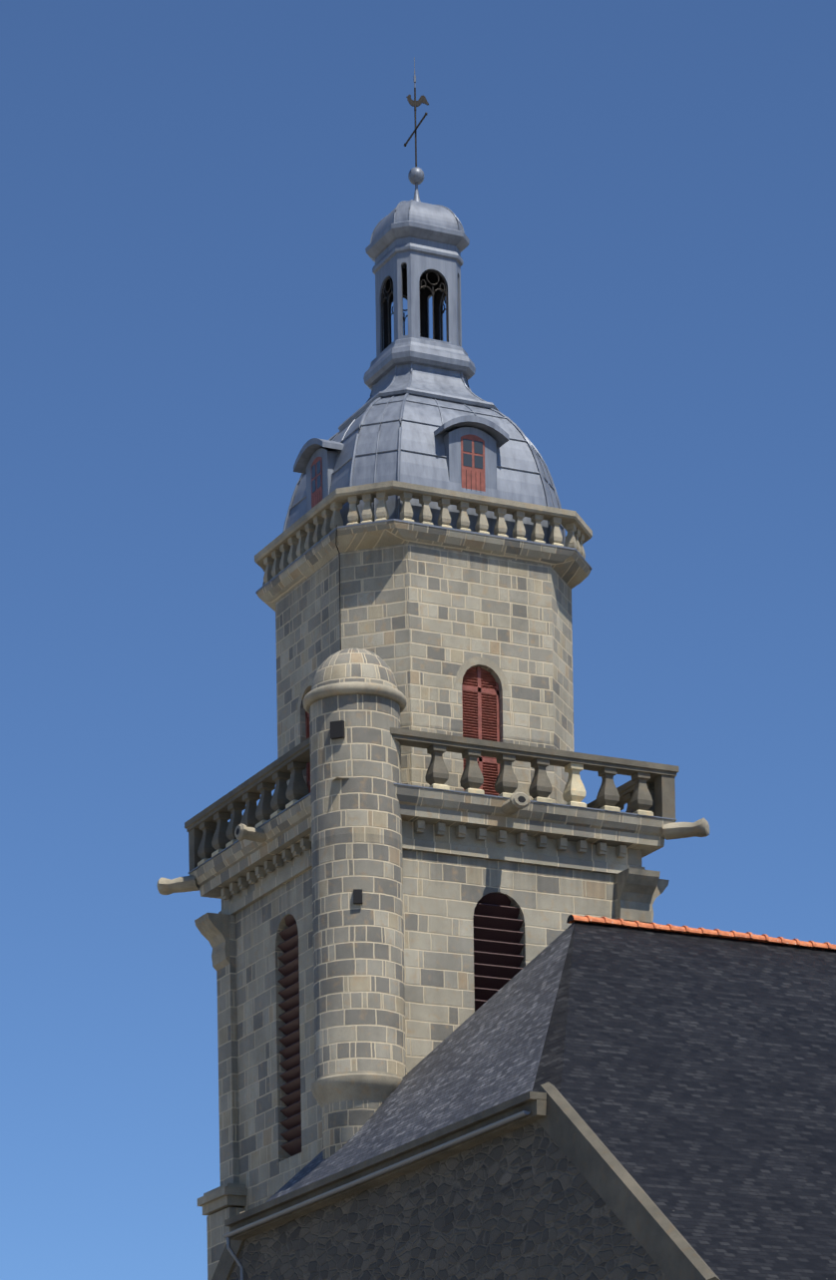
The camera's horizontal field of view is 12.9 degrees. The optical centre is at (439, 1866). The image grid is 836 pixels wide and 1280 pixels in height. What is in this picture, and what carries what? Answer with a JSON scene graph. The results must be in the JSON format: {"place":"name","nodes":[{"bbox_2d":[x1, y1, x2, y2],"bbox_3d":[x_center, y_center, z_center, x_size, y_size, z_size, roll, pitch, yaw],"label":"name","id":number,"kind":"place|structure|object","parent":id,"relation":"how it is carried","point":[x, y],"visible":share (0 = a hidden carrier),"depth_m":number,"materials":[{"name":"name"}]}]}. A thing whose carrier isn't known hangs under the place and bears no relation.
{"place":"outdoors","nodes":[
{"label":"outdoors","id":0,"kind":"place"},
{"bbox_2d":[0,0,835,1279],"label":"sky","id":1,"kind":"structure","parent":0,"point":[194,194],"materials":[{"name":"blue"}]},
{"bbox_2d":[211,1082,720,1279],"bbox_3d":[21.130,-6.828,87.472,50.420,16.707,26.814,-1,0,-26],"label":"church walls","id":2,"kind":"structure","parent":0,"point":[548,1187],"depth_m":72.13,"materials":[{"name":"grey stone"}]},
{"bbox_2d":[222,914,835,1279],"bbox_3d":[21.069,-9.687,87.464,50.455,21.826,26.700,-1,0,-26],"label":"roof","id":3,"kind":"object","parent":2,"relation":"on","point":[688,1073],"visible":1,"depth_m":74.03,"materials":[{"name":"grey stone"}]},
{"label":"ground","id":4,"kind":"structure","parent":0,"visible":0},
{"bbox_2d":[189,777,675,1279],"bbox_3d":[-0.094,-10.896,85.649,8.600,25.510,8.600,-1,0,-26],"label":"tower lower stage","id":5,"kind":"object","parent":4,"relation":"on","point":[495,896],"visible":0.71,"depth_m":83.22,"materials":[{"name":"stone"}]},
{"bbox_2d":[302,648,407,1159],"bbox_3d":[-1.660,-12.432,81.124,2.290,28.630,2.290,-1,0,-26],"label":"stair turret","id":6,"kind":"object","parent":5,"relation":"attached to","point":[354,702],"visible":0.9,"depth_m":80.27,"materials":[{"name":"stone"}]},
{"bbox_2d":[256,520,591,804],"bbox_3d":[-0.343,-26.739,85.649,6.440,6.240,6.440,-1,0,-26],"label":"octagonal tower drum","id":7,"kind":"object","parent":5,"relation":"on","point":[464,634],"visible":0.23,"depth_m":83.12,"materials":[{"name":"stone"}]},
{"bbox_2d":[335,524,341,650],"bbox_3d":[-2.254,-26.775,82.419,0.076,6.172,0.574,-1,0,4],"label":"lightning conductor","id":8,"kind":"object","parent":7,"relation":"attached to","point":[339,589],"visible":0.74,"depth_m":82.68,"materials":[{"name":"metal"}]},
{"bbox_2d":[254,480,592,593],"bbox_3d":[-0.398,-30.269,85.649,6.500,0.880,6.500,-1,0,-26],"label":"balustrade","id":9,"kind":"object","parent":7,"relation":"on","point":[315,525],"visible":0.44,"depth_m":82.98,"materials":[{"name":"stone"}]},
{"bbox_2d":[282,337,565,546],"bbox_3d":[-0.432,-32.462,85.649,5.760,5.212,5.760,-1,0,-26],"label":"lead dome","id":10,"kind":"structure","parent":7,"relation":"on","point":[424,415],"depth_m":83.67,"materials":[{"name":"grey metal"}]},
{"bbox_2d":[365,199,469,357],"bbox_3d":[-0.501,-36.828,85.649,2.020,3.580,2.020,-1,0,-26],"label":"lantern","id":11,"kind":"object","parent":10,"relation":"on","point":[414,249],"visible":0.96,"depth_m":85.04,"materials":[{"name":"grey metal"}]},
{"bbox_2d":[404,56,428,201],"bbox_3d":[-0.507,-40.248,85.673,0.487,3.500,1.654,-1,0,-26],"label":"weather vane","id":12,"kind":"object","parent":11,"relation":"on","point":[416,176],"visible":0.98,"depth_m":85.62,"materials":[{"name":"metal"}]},
{"bbox_2d":[184,727,679,873],"bbox_3d":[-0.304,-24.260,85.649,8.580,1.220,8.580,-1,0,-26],"label":"balustrade","id":13,"kind":"object","parent":5,"relation":"on","point":[647,789],"visible":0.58,"depth_m":82.93,"materials":[{"name":"stone"}]},
{"bbox_2d":[156,792,709,894],"bbox_3d":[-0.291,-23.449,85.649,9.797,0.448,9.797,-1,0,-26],"label":"gargoyles","id":14,"kind":"object","parent":5,"relation":"on","point":[515,802],"visible":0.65,"depth_m":83.54,"materials":[{"name":"stone"}]}
]}

